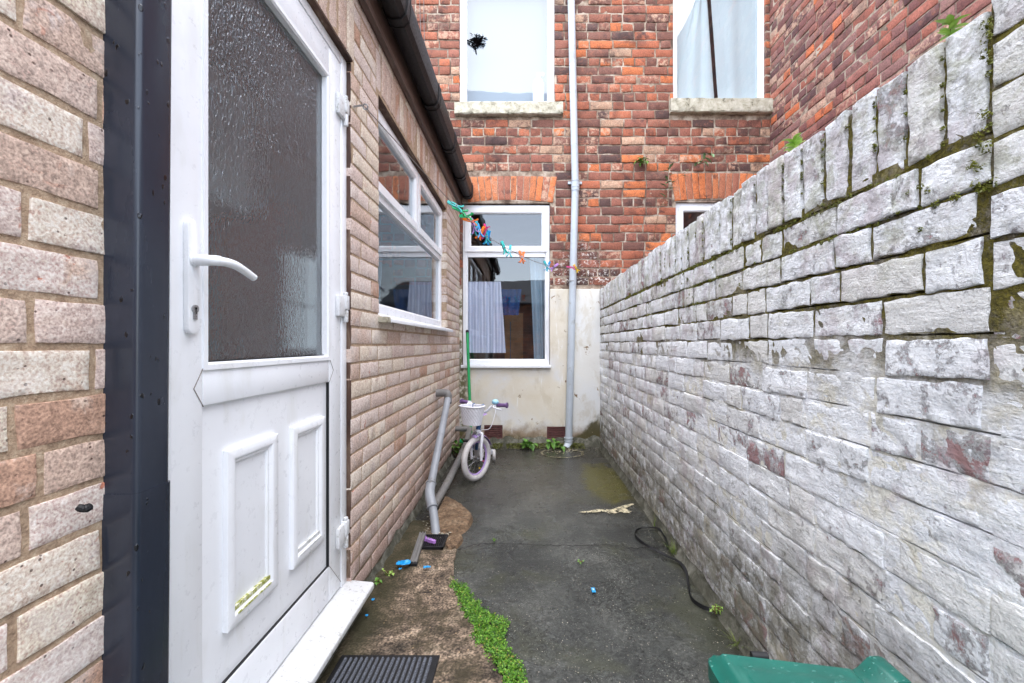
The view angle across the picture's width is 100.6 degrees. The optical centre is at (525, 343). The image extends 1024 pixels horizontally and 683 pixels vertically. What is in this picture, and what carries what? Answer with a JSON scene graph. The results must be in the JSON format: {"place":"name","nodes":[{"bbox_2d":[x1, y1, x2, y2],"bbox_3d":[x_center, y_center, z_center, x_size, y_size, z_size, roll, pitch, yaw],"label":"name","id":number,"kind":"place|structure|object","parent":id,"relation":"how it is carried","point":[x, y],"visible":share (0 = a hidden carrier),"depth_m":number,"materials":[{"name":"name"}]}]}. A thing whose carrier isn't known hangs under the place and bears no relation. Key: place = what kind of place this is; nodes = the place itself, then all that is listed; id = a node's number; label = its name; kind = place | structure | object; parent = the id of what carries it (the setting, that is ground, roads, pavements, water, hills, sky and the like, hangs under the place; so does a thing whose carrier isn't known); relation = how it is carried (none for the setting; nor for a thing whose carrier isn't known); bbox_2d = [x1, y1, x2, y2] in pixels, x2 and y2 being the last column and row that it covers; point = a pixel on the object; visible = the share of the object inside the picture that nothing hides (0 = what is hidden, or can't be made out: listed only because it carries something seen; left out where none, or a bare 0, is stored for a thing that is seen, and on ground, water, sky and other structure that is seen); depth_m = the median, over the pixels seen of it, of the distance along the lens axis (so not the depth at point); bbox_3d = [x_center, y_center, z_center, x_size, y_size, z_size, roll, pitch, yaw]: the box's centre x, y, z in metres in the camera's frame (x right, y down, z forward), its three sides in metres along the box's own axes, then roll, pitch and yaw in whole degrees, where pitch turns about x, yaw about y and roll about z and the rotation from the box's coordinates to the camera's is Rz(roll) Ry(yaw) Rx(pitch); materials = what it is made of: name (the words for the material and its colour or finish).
{"place":"outdoors","nodes":[
{"label":"outdoors","id":0,"kind":"place"},
{"bbox_2d":[318,520,504,682],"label":"concrete path","id":1,"kind":"structure","parent":0,"point":[412,610],"depth_m":1.67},
{"bbox_2d":[374,577,381,584],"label":"weed","id":2,"kind":"object","parent":1,"relation":"on","point":[378,582],"visible":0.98,"depth_m":1.92,"materials":[{"name":"green plant"}]},
{"bbox_2d":[326,655,439,682],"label":"doormat","id":3,"kind":"object","parent":1,"relation":"on","point":[384,668],"visible":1,"depth_m":1.41,"materials":[{"name":"black rubber"}]},
{"bbox_2d":[382,568,394,575],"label":"weed","id":4,"kind":"object","parent":1,"relation":"on","point":[390,571],"visible":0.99,"depth_m":2.00,"materials":[{"name":"green plant"}]},
{"bbox_2d":[396,559,410,564],"bbox_3d":[-0.596,1.065,2.072,0.069,0.016,0.042,0,0,0],"label":"plastic scrap","id":5,"kind":"object","parent":1,"relation":"on","point":[405,562],"visible":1,"depth_m":2.07,"materials":[{"name":"blue plastic"}]},
{"bbox_2d":[408,531,425,565],"bbox_3d":[-0.560,1.065,2.217,0.043,0.050,0.280,0,0,-3],"label":"trunking offcut","id":6,"kind":"object","parent":1,"relation":"on","point":[417,549],"visible":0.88,"depth_m":2.19,"materials":[{"name":"grey plastic"}]},
{"bbox_2d":[421,534,447,549],"bbox_3d":[-0.504,1.086,2.326,0.131,0.020,0.154,0,0,0],"label":"drain grate","id":7,"kind":"object","parent":1,"relation":"on","point":[441,540],"visible":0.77,"depth_m":2.30,"materials":[{"name":"black plastic"}]},
{"bbox_2d":[424,536,435,543],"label":"clothes peg","id":8,"kind":"object","parent":7,"relation":"on","point":[430,540],"visible":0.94,"depth_m":2.31,"materials":[{"name":"purple plastic"}]},
{"bbox_2d":[445,533,462,549],"bbox_3d":[-0.399,1.094,2.346,0.097,0.032,0.199,0,0,0],"label":"concrete piece","id":9,"kind":"object","parent":1,"relation":"on","point":[455,541],"visible":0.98,"depth_m":2.33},
{"bbox_2d":[378,0,772,448],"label":"terraced house","id":10,"kind":"structure","parent":0,"point":[561,178],"depth_m":4.60,"materials":[{"name":"red brick"}]},
{"bbox_2d":[467,33,486,53],"bbox_3d":[-0.530,-3.284,4.643,0.233,0.230,0.032,0,0,0],"label":"dark ornament","id":11,"kind":"object","parent":10,"relation":"in","point":[476,40],"visible":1,"depth_m":4.64,"materials":[{"name":"black"}]},
{"bbox_2d":[468,282,505,352],"bbox_3d":[-0.441,-0.294,4.700,0.438,0.787,0.017,0,0,0],"label":"net curtain","id":12,"kind":"object","parent":10,"relation":"hanging from","point":[485,322],"visible":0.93,"depth_m":4.70,"materials":[{"name":"white fabric"}]},
{"bbox_2d":[461,205,550,367],"bbox_3d":[-0.213,-0.626,4.620,0.966,1.769,0.150,0,0,0],"label":"window","id":13,"kind":"structure","parent":10,"relation":"in","point":[469,251],"depth_m":4.64,"materials":[{"name":"white plastic"}]},
{"bbox_2d":[467,0,546,100],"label":"roller blind","id":14,"kind":"object","parent":10,"relation":"hanging from","point":[507,61],"visible":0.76,"depth_m":4.82,"materials":[{"name":"grey fabric"}]},
{"bbox_2d":[454,0,562,116],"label":"upstairs window","id":15,"kind":"structure","parent":10,"relation":"in","point":[464,108],"depth_m":4.60,"materials":[{"name":"white plastic"}]},
{"bbox_2d":[501,289,520,314],"bbox_3d":[-0.194,-0.474,4.841,0.288,0.294,0.042,0,0,0],"label":"blue cloth","id":16,"kind":"object","parent":10,"relation":"hanging from","point":[511,301],"visible":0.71,"depth_m":4.84,"materials":[{"name":"blue fabric"}]},
{"bbox_2d":[505,313,522,358],"bbox_3d":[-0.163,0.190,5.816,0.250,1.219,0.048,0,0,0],"label":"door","id":17,"kind":"structure","parent":10,"relation":"in","point":[514,336],"depth_m":5.80,"materials":[{"name":"brown wood"}]},
{"bbox_2d":[530,258,544,358],"bbox_3d":[0.150,-0.427,4.762,0.222,1.297,0.051,0,0,0],"label":"curtain","id":18,"kind":"object","parent":10,"relation":"hanging from","point":[537,272],"visible":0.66,"depth_m":4.76,"materials":[{"name":"white fabric"}]},
{"bbox_2d":[533,72,543,100],"bbox_3d":[0.140,-2.822,4.690,0.127,0.335,0.074,0,0,0],"label":"white bottle","id":19,"kind":"object","parent":10,"relation":"in","point":[538,89],"visible":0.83,"depth_m":4.66,"materials":[{"name":"plastic"}]},
{"bbox_2d":[632,156,649,166],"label":"plant","id":20,"kind":"object","parent":10,"relation":"attached to","point":[641,160],"visible":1,"depth_m":4.55,"materials":[{"name":"green plant"}]},
{"bbox_2d":[677,0,694,83],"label":"hung sheet","id":21,"kind":"object","parent":10,"relation":"hanging from","point":[684,10],"visible":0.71,"depth_m":4.75,"materials":[{"name":"white fabric"}]},
{"bbox_2d":[677,0,713,97],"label":"hung sheet","id":22,"kind":"object","parent":10,"relation":"hanging from","point":[695,80],"visible":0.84,"depth_m":4.72,"materials":[{"name":"white fabric"}]},
{"bbox_2d":[676,203,715,231],"bbox_3d":[2.040,-0.939,4.659,0.829,1.191,0.072,0,0,0],"label":"small window","id":23,"kind":"structure","parent":10,"relation":"in","point":[681,208],"depth_m":4.64,"materials":[{"name":"white plastic"}]},
{"bbox_2d":[654,147,742,236],"bbox_3d":[1.861,-1.619,4.478,0.968,1.000,0.220,0,0,0],"label":"buddleia","id":24,"kind":"object","parent":10,"relation":"attached to","point":[699,162],"visible":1,"depth_m":4.50,"materials":[{"name":"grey plant"}]},
{"bbox_2d":[669,0,772,114],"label":"upstairs window","id":25,"kind":"structure","parent":10,"relation":"in","point":[759,105],"depth_m":4.56,"materials":[{"name":"white plastic"}]},
{"bbox_2d":[711,0,755,97],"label":"hung sheet","id":26,"kind":"object","parent":10,"relation":"hanging from","point":[734,27],"visible":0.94,"depth_m":4.70,"materials":[{"name":"white fabric"}]},
{"bbox_2d":[416,447,743,682],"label":"ground","id":27,"kind":"structure","parent":0,"point":[620,619],"depth_m":2.02,"materials":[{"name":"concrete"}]},
{"bbox_2d":[0,0,472,682],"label":"brick extension","id":28,"kind":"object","parent":27,"relation":"on","point":[230,428],"visible":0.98,"depth_m":1.02,"materials":[{"name":"brick"}]},
{"bbox_2d":[169,0,348,682],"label":"door","id":29,"kind":"structure","parent":28,"relation":"in","point":[257,536],"depth_m":1.16,"materials":[{"name":"white plastic"}]},
{"bbox_2d":[378,94,452,331],"bbox_3d":[-0.742,-0.664,2.975,0.155,1.122,1.850,0,0,0],"label":"side window","id":30,"kind":"structure","parent":28,"relation":"in","point":[419,185],"depth_m":2.88,"materials":[{"name":"white plastic"}]},
{"bbox_2d":[365,107,579,267],"bbox_3d":[-0.039,-0.829,3.174,0.093,0.322,3.064,0,0,23],"label":"clothesline","id":31,"kind":"object","parent":28,"relation":"attached to","point":[438,188],"visible":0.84,"depth_m":2.16,"materials":[{"name":"grey plastic"}]},
{"bbox_2d":[447,200,463,212],"bbox_3d":[-0.397,-0.777,2.386,0.093,0.042,0.022,22,-11,-22],"label":"clothes peg","id":32,"kind":"object","parent":31,"relation":"attached to","point":[455,205],"visible":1,"depth_m":2.38,"materials":[{"name":"plastic"}]},
{"bbox_2d":[452,206,468,216],"bbox_3d":[-0.378,-0.763,2.426,0.093,0.042,0.022,25,-6,-2],"label":"clothes peg","id":33,"kind":"object","parent":31,"relation":"attached to","point":[463,211],"visible":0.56,"depth_m":2.42,"materials":[{"name":"green plastic"}]},
{"bbox_2d":[459,212,473,219],"bbox_3d":[-0.350,-0.746,2.486,0.093,0.042,0.022,11,4,29],"label":"clothes peg","id":34,"kind":"object","parent":31,"relation":"attached to","point":[463,216],"visible":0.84,"depth_m":2.47,"materials":[{"name":"green plastic"}]},
{"bbox_2d":[463,218,478,225],"bbox_3d":[-0.330,-0.734,2.532,0.093,0.042,0.022,15,5,5],"label":"clothes peg","id":35,"kind":"object","parent":31,"relation":"attached to","point":[467,220],"visible":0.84,"depth_m":2.52,"materials":[{"name":"orange plastic"}]},
{"bbox_2d":[471,221,477,235],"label":"clothes peg","id":36,"kind":"object","parent":31,"relation":"attached to","point":[476,222],"visible":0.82,"depth_m":2.60,"materials":[{"name":"teal plastic"}]},
{"bbox_2d":[477,223,483,237],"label":"clothes peg","id":37,"kind":"object","parent":31,"relation":"attached to","point":[479,230],"visible":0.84,"depth_m":2.63,"materials":[{"name":"blue plastic"}]},
{"bbox_2d":[475,226,485,240],"bbox_3d":[-0.281,-0.697,2.673,0.042,0.093,0.022,26,-4,17],"label":"clothes peg","id":38,"kind":"object","parent":31,"relation":"attached to","point":[483,228],"visible":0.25,"depth_m":2.67,"materials":[{"name":"orange plastic"}]},
{"bbox_2d":[481,224,489,238],"bbox_3d":[-0.263,-0.709,2.694,0.042,0.093,0.022,31,22,14],"label":"clothes peg","id":39,"kind":"object","parent":31,"relation":"attached to","point":[484,233],"visible":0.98,"depth_m":2.69,"materials":[{"name":"pink plastic"}]},
{"bbox_2d":[483,230,490,244],"bbox_3d":[-0.247,-0.686,2.747,0.042,0.093,0.022,16,4,26],"label":"clothes peg","id":40,"kind":"object","parent":31,"relation":"attached to","point":[488,232],"visible":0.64,"depth_m":2.74,"materials":[{"name":"blue plastic"}]},
{"bbox_2d":[484,231,490,243],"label":"clothes peg","id":41,"kind":"object","parent":31,"relation":"attached to","point":[486,238],"visible":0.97,"depth_m":2.72,"materials":[{"name":"teal plastic"}]},
{"bbox_2d":[500,241,508,254],"bbox_3d":[-0.153,-0.669,2.949,0.042,0.093,0.022,-24,6,-32],"label":"clothes peg","id":42,"kind":"object","parent":31,"relation":"attached to","point":[503,247],"visible":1,"depth_m":2.94,"materials":[{"name":"plastic"}]},
{"bbox_2d":[506,245,511,257],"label":"clothes peg","id":43,"kind":"object","parent":31,"relation":"attached to","point":[510,248],"visible":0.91,"depth_m":3.04,"materials":[{"name":"teal plastic"}]},
{"bbox_2d":[518,250,524,262],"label":"clothes peg","id":44,"kind":"object","parent":31,"relation":"attached to","point":[519,252],"visible":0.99,"depth_m":3.21,"materials":[{"name":"orange plastic"}]},
{"bbox_2d":[438,496,472,535],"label":"concrete slab","id":45,"kind":"structure","parent":27,"relation":"on","point":[455,516],"depth_m":2.62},
{"bbox_2d":[451,438,462,456],"bbox_3d":[-0.657,1.005,4.082,0.171,0.195,0.161,0,0,-10],"label":"leafy weed","id":46,"kind":"object","parent":27,"relation":"on","point":[456,450],"visible":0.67,"depth_m":4.09,"materials":[{"name":"green plant"}]},
{"bbox_2d":[459,330,473,450],"bbox_3d":[-0.549,0.473,4.412,0.240,1.246,0.285,0,0,0],"label":"broom","id":47,"kind":"object","parent":27,"relation":"on","point":[468,367],"visible":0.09,"depth_m":4.45,"materials":[{"name":"green"}]},
{"bbox_2d":[458,399,508,480],"bbox_3d":[-0.411,0.773,3.720,0.389,0.654,0.862,0,0,-13],"label":"childs bicycle","id":48,"kind":"object","parent":27,"relation":"on","point":[472,414],"visible":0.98,"depth_m":3.39,"materials":[{"name":"metal"}]},
{"bbox_2d":[449,577,527,682],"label":"weeds","id":49,"kind":"object","parent":27,"relation":"on","point":[492,639],"visible":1,"depth_m":1.59,"materials":[{"name":"green plant"}]},
{"bbox_2d":[519,438,537,450],"bbox_3d":[0.029,1.045,4.419,0.194,0.124,0.167,0,0,0],"label":"broadleaf weed","id":50,"kind":"object","parent":27,"relation":"on","point":[528,444],"visible":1,"depth_m":4.39,"materials":[{"name":"green plant"}]},
{"bbox_2d":[493,443,584,448],"bbox_3d":[0.135,1.075,4.457,0.980,0.042,0.160,0,0,0],"label":"ground moss","id":51,"kind":"object","parent":27,"relation":"on","point":[540,444],"visible":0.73,"depth_m":4.50,"materials":[{"name":"green plant"}]},
{"bbox_2d":[545,438,564,451],"bbox_3d":[0.303,1.051,4.434,0.203,0.127,0.160,0,0,0],"label":"broadleaf weed","id":52,"kind":"object","parent":27,"relation":"on","point":[551,444],"visible":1,"depth_m":4.42,"materials":[{"name":"green plant"}]},
{"bbox_2d":[457,543,653,549],"bbox_3d":[0.180,1.097,2.300,1.094,0.001,0.081,0,0,0],"label":"ground crack","id":53,"kind":"object","parent":27,"relation":"on","point":[555,545],"visible":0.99,"depth_m":2.31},
{"bbox_2d":[541,449,582,457],"bbox_3d":[0.369,1.097,4.268,0.441,0.001,0.358,0,0,0],"label":"limescale ring","id":54,"kind":"object","parent":27,"relation":"on","point":[563,453],"visible":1,"depth_m":4.33,"materials":[{"name":"beige paint"}]},
{"bbox_2d":[582,504,633,512],"bbox_3d":[0.564,1.097,2.781,0.433,0.004,0.147,0,0,-20],"label":"paint spill","id":55,"kind":"object","parent":27,"relation":"on","point":[614,510],"visible":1,"depth_m":2.79,"materials":[{"name":"beige paint"}]},
{"bbox_2d":[665,537,677,554],"bbox_3d":[0.770,1.060,2.231,0.114,0.079,0.123,0,0,-45],"label":"grass tuft","id":56,"kind":"object","parent":27,"relation":"on","point":[673,551],"visible":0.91,"depth_m":2.24,"materials":[{"name":"green plant"}]},
{"bbox_2d":[635,527,720,613],"bbox_3d":[0.708,1.089,2.116,0.173,0.024,0.811,0,0,0],"label":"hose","id":57,"kind":"object","parent":27,"relation":"on","point":[698,604],"visible":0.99,"depth_m":2.11,"materials":[{"name":"black rubber"}]},
{"bbox_2d":[709,604,722,614],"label":"creeping weed","id":58,"kind":"object","parent":27,"relation":"on","point":[716,608],"visible":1,"depth_m":1.72,"materials":[{"name":"green plant"}]},
{"bbox_2d":[726,628,743,647],"bbox_3d":[0.788,1.079,1.550,0.174,0.043,0.157,0,0,0],"label":"grass tuft","id":59,"kind":"object","parent":27,"relation":"on","point":[734,644],"visible":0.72,"depth_m":1.55,"materials":[{"name":"green plant"}]},
{"bbox_2d":[708,651,911,682],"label":"green bin","id":60,"kind":"object","parent":27,"relation":"on","point":[758,667],"visible":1,"depth_m":0.77,"materials":[{"name":"plastic"}]},
{"bbox_2d":[599,0,1023,682],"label":"white yard wall","id":61,"kind":"structure","parent":27,"relation":"on","point":[811,446],"depth_m":1.02,"materials":[{"name":"brick"}]},
{"bbox_2d":[782,133,803,151],"bbox_3d":[0.856,-0.608,1.358,0.079,0.106,0.079,0,0,-31],"label":"plant","id":62,"kind":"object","parent":61,"relation":"on","point":[796,141],"depth_m":1.35,"materials":[{"name":"green plant"}]},
{"bbox_2d":[935,14,969,40],"bbox_3d":[0.859,-0.605,0.854,0.055,0.112,0.057,0,0,-38],"label":"plant","id":63,"kind":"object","parent":61,"relation":"on","point":[950,21],"depth_m":0.85,"materials":[{"name":"green plant"}]},
{"bbox_2d":[769,0,991,162],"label":"brick wing","id":64,"kind":"structure","parent":27,"relation":"on","point":[831,61],"depth_m":3.61,"materials":[{"name":"red brick"}]}
]}

